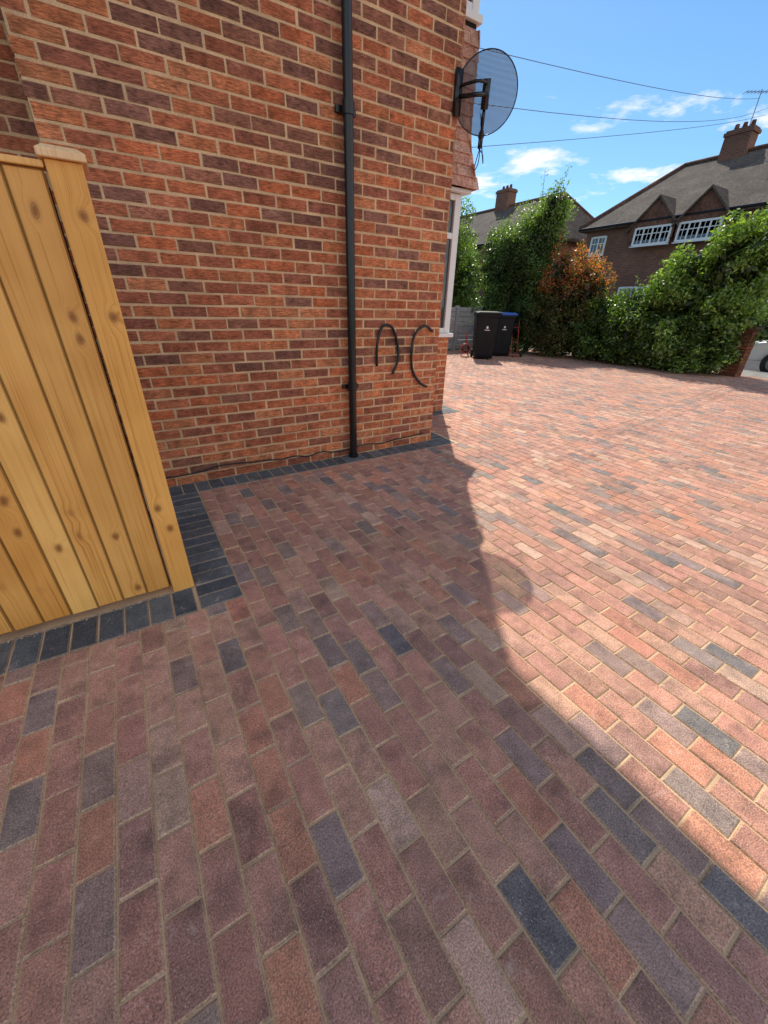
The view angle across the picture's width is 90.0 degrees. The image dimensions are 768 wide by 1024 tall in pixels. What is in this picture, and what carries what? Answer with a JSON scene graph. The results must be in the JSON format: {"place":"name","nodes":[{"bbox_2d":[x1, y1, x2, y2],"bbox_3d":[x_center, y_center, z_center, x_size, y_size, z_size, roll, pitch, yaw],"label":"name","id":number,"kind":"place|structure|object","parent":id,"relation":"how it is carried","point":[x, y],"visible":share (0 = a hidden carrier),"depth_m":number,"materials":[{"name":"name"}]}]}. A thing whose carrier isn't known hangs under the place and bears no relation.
{"place":"outdoors","nodes":[
{"label":"outdoors","id":0,"kind":"place"},
{"bbox_2d":[0,349,767,1023],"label":"paved driveway","id":1,"kind":"structure","parent":0,"point":[460,717],"depth_m":1.31,"materials":[{"name":"brick"}]},
{"bbox_2d":[0,143,194,634],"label":"timber fence","id":2,"kind":"object","parent":1,"relation":"on","point":[77,533],"visible":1,"depth_m":1.46,"materials":[{"name":"brown wood"}]},
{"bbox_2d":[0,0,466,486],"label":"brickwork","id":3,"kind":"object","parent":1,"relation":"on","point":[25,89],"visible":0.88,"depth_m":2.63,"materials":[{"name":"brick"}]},
{"bbox_2d":[334,0,357,457],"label":"drainpipe","id":4,"kind":"object","parent":3,"relation":"attached to","point":[346,110],"visible":1,"depth_m":2.78,"materials":[{"name":"black plastic"}]},
{"bbox_2d":[375,323,399,373],"bbox_3d":[0.033,-1.477,3.499,0.260,0.434,0.034,-15,32,-28],"label":"wall cable","id":5,"kind":"object","parent":3,"relation":"attached to","point":[378,338],"depth_m":3.46,"materials":[{"name":"black plastic"}]},
{"bbox_2d":[410,324,432,387],"bbox_3d":[0.356,-1.493,3.717,0.258,0.583,0.034,-15,32,-28],"label":"wall cable","id":6,"kind":"object","parent":3,"relation":"attached to","point":[411,354],"depth_m":3.64,"materials":[{"name":"black plastic"}]},
{"bbox_2d":[452,48,517,170],"bbox_3d":[0.759,-3.175,3.048,0.508,0.608,0.438,-15,32,-28],"label":"satellite dish","id":7,"kind":"object","parent":3,"relation":"attached to","point":[469,127],"visible":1,"depth_m":2.92,"materials":[{"name":"grey metal"}]},
{"bbox_2d":[166,433,422,478],"bbox_3d":[-0.635,-0.548,3.547,2.470,0.064,0.012,-15,32,-28],"label":"ground cable","id":8,"kind":"object","parent":1,"relation":"on","point":[285,458],"visible":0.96,"depth_m":3.39,"materials":[{"name":"black plastic"}]},
{"bbox_2d":[460,332,469,356],"bbox_3d":[2.431,-4.992,11.426,0.282,0.674,0.162,1,28,0],"label":"hose reel","id":9,"kind":"object","parent":1,"relation":"on","point":[464,351],"visible":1,"depth_m":11.45,"materials":[{"name":"red paint"}]},
{"bbox_2d":[470,311,502,357],"bbox_3d":[2.872,-5.044,10.958,0.694,1.218,0.910,4,28,5],"label":"wheelie bin","id":10,"kind":"object","parent":1,"relation":"on","point":[486,325],"visible":1,"depth_m":10.62,"materials":[{"name":"plastic"}]},
{"bbox_2d":[493,312,518,354],"bbox_3d":[3.520,-5.423,11.716,0.682,1.197,0.894,-1,28,-4],"label":"wheelie bin","id":11,"kind":"object","parent":1,"relation":"on","point":[505,332],"visible":0.56,"depth_m":11.37,"materials":[{"name":"black plastic"}]},
{"bbox_2d":[506,321,522,356],"bbox_3d":[3.985,-5.236,11.615,0.439,0.988,0.578,-15,32,-28],"label":"sack truck","id":12,"kind":"object","parent":1,"relation":"on","point":[520,355],"visible":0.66,"depth_m":11.69,"materials":[{"name":"red paint"}]},
{"bbox_2d":[467,165,578,352],"bbox_3d":[4.482,-7.749,12.283,3.638,4.971,2.397,17,32,27],"label":"conifer bush","id":13,"kind":"object","parent":1,"relation":"on","point":[512,276],"visible":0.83,"depth_m":11.85,"materials":[{"name":"green plant"}]},
{"bbox_2d":[518,230,617,357],"bbox_3d":[5.579,-6.484,11.554,2.311,3.508,2.683,-15,32,-28],"label":"photinia bush","id":14,"kind":"object","parent":1,"relation":"on","point":[578,284],"visible":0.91,"depth_m":11.30,"materials":[{"name":"orange plant"}]},
{"bbox_2d":[565,274,680,365],"bbox_3d":[6.607,-5.287,10.701,2.230,2.246,3.269,-15,32,-28],"label":"laurel hedge","id":15,"kind":"object","parent":1,"relation":"on","point":[616,323],"visible":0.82,"depth_m":10.37,"materials":[{"name":"green plant"}]},
{"bbox_2d":[616,202,767,373],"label":"viburnum bush","id":16,"kind":"object","parent":1,"relation":"on","point":[714,294],"visible":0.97,"depth_m":8.82,"materials":[{"name":"green plant"}]},
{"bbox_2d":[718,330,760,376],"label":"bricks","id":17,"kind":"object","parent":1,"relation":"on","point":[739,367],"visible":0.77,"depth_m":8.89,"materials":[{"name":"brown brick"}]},
{"bbox_2d":[745,327,763,329],"bbox_3d":[8.321,-4.188,8.749,0.400,0.060,0.400,-15,32,-28],"label":"coping","id":18,"kind":"object","parent":17,"relation":"on","point":[755,328],"visible":0.54,"depth_m":8.59,"materials":[{"name":"brown stone"}]},
{"bbox_2d":[720,330,759,374],"bbox_3d":[8.306,-3.679,9.026,0.328,1.100,0.334,-15,32,-28],"label":"brick pillar","id":19,"kind":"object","parent":1,"relation":"on","point":[742,353],"visible":0.21,"depth_m":8.88,"materials":[{"name":"brown brick"}]},
{"bbox_2d":[458,335,760,371],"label":"road","id":20,"kind":"structure","parent":0,"point":[751,365],"depth_m":12.12,"materials":[{"name":"grey asphalt"}]},
{"bbox_2d":[748,340,767,371],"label":"parked car","id":21,"kind":"object","parent":20,"relation":"on","point":[759,351],"visible":0.58,"depth_m":10.09,"materials":[{"name":"white paint"}]},
{"bbox_2d":[460,0,767,217],"label":"sky","id":22,"kind":"structure","parent":0,"point":[713,48],"materials":[{"name":"blue"}]},
{"bbox_2d":[467,339,767,377],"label":"pavement","id":23,"kind":"structure","parent":0,"point":[755,373],"depth_m":9.70,"materials":[{"name":"concrete"}]},
{"bbox_2d":[583,208,767,337],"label":"walls","id":24,"kind":"structure","parent":0,"point":[629,265],"depth_m":21.36,"materials":[{"name":"brown brick"}]},
{"bbox_2d":[579,147,767,233],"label":"roof","id":25,"kind":"structure","parent":24,"relation":"on","point":[743,180],"depth_m":19.52,"materials":[{"name":"tile"}]},
{"bbox_2d":[578,201,767,231],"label":"gutter","id":26,"kind":"object","parent":25,"relation":"attached to","point":[687,214],"visible":1,"depth_m":18.90,"materials":[{"name":"black plastic"}]},
{"bbox_2d":[579,143,767,228],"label":"ridge tiles","id":27,"kind":"object","parent":25,"relation":"on","point":[762,146],"visible":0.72,"depth_m":21.73,"materials":[{"name":"tile"}]},
{"bbox_2d":[716,124,761,162],"bbox_3d":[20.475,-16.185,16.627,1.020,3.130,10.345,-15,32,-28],"label":"chimney stack","id":28,"kind":"object","parent":25,"relation":"on","point":[738,142],"visible":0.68,"depth_m":19.35,"materials":[{"name":"brown brick"}]},
{"bbox_2d":[734,119,756,128],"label":"chimney pots","id":29,"kind":"object","parent":28,"relation":"on","point":[754,121],"visible":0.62,"depth_m":19.20,"materials":[{"name":"brown ceramic"}]},
{"bbox_2d":[743,89,767,124],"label":"tv aerial","id":30,"kind":"object","parent":28,"relation":"attached to","point":[759,91],"visible":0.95,"depth_m":18.64,"materials":[{"name":"grey metal"}]},
{"bbox_2d":[587,217,766,300],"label":"window frames","id":31,"kind":"structure","parent":24,"relation":"attached to","point":[695,239],"depth_m":19.51,"materials":[{"name":"white plastic"}]},
{"bbox_2d":[590,220,719,301],"bbox_3d":[15.587,-11.688,18.767,0.450,4.300,13.300,-15,32,-28],"label":"window glass","id":32,"kind":"object","parent":31,"relation":"in","point":[660,240],"visible":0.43,"depth_m":19.82,"materials":[{"name":"grey glass"}]},
{"bbox_2d":[627,189,734,242],"bbox_3d":[16.338,-13.295,16.586,0.420,1.730,10.950,-15,32,-28],"label":"gable tile hanging","id":33,"kind":"object","parent":24,"relation":"attached to","point":[710,200],"visible":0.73,"depth_m":18.75},
{"bbox_2d":[626,184,737,232],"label":"gable roofs","id":34,"kind":"structure","parent":24,"relation":"on","point":[721,193],"depth_m":18.84,"materials":[{"name":"grey tile"}]},
{"label":"ground","id":35,"kind":"structure","parent":0,"visible":0},
{"bbox_2d":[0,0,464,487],"bbox_3d":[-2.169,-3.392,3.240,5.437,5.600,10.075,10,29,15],"label":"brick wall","id":36,"kind":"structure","parent":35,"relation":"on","point":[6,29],"depth_m":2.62,"materials":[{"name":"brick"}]},
{"bbox_2d":[439,0,482,336],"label":"window frames","id":37,"kind":"structure","parent":36,"relation":"attached to","point":[473,15],"depth_m":4.52,"materials":[{"name":"white plastic"}]},
{"bbox_2d":[439,0,470,327],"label":"window glass","id":38,"kind":"object","parent":37,"relation":"in","point":[446,263],"visible":0.1,"depth_m":4.64,"materials":[{"name":"glass"}]},
{"bbox_2d":[451,19,475,196],"bbox_3d":[-0.267,-5.441,4.473,1.130,3.075,3.070,-15,32,-28],"label":"bay backing","id":39,"kind":"object","parent":36,"relation":"attached to","point":[456,189],"visible":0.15,"depth_m":4.25,"materials":[{"name":"white plastic"}]},
{"bbox_2d":[452,25,479,191],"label":"hung tiles","id":40,"kind":"object","parent":39,"relation":"attached to","point":[464,175],"visible":0.09,"depth_m":4.08,"materials":[{"name":"tile"}]},
{"bbox_2d":[472,115,763,147],"bbox_3d":[10.208,-12.109,11.877,0.019,7.490,28.181,23,35,34],"label":"overhead cable","id":41,"kind":"object","parent":40,"relation":"attached to","point":[614,135],"visible":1,"depth_m":6.53,"materials":[{"name":"grey metal"}]},
{"bbox_2d":[480,48,759,98],"bbox_3d":[9.729,-12.570,11.423,0.019,7.150,27.255,23,35,34],"label":"overhead cable","id":42,"kind":"object","parent":40,"relation":"attached to","point":[615,79],"visible":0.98,"depth_m":6.32,"materials":[{"name":"grey metal"}]},
{"bbox_2d":[474,103,766,121],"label":"overhead cable","id":43,"kind":"object","parent":40,"relation":"attached to","point":[622,119],"visible":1,"depth_m":6.80,"materials":[{"name":"grey metal"}]},
{"bbox_2d":[450,196,484,335],"bbox_3d":[2.071,-9.179,14.713,4.462,5.073,3.451,-15,32,-28],"label":"garden tree","id":44,"kind":"object","parent":35,"relation":"on","point":[463,292],"visible":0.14,"depth_m":14.58,"materials":[{"name":"green plant"}]},
{"bbox_2d":[447,306,491,350],"bbox_3d":[0.832,-5.611,11.891,7.300,1.440,0.100,-15,32,-28],"label":"boundary fence","id":45,"kind":"object","parent":35,"relation":"on","point":[460,328],"visible":0.06,"depth_m":12.83,"materials":[{"name":"grey paint"}]},
{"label":"front gardens","id":46,"kind":"structure","parent":0,"visible":0},
{"bbox_2d":[464,241,584,321],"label":"walls","id":47,"kind":"structure","parent":46,"relation":"on","point":[569,245],"depth_m":26.89,"materials":[{"name":"brown brick"}]},
{"bbox_2d":[463,231,478,252],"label":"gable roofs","id":48,"kind":"structure","parent":47,"relation":"on","point":[472,236],"depth_m":30.06,"materials":[{"name":"grey tile"}]},
{"bbox_2d":[459,196,591,247],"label":"roof","id":49,"kind":"structure","parent":47,"relation":"on","point":[482,224],"depth_m":29.40,"materials":[{"name":"tile"}]},
{"bbox_2d":[494,187,517,212],"bbox_3d":[9.877,-24.575,31.689,1.020,3.130,1.420,-15,32,-28],"label":"chimney stack","id":50,"kind":"object","parent":49,"relation":"on","point":[505,198],"visible":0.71,"depth_m":30.89,"materials":[{"name":"brown brick"}]},
{"bbox_2d":[460,191,593,218],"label":"ridge tiles","id":51,"kind":"object","parent":49,"relation":"on","point":[536,199],"visible":0.12,"depth_m":29.18,"materials":[{"name":"brown tile"}]},
{"bbox_2d":[452,296,767,340],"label":"street hedge","id":52,"kind":"object","parent":46,"relation":"on","point":[760,337],"visible":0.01,"depth_m":15.58,"materials":[{"name":"green plant"}]}
]}

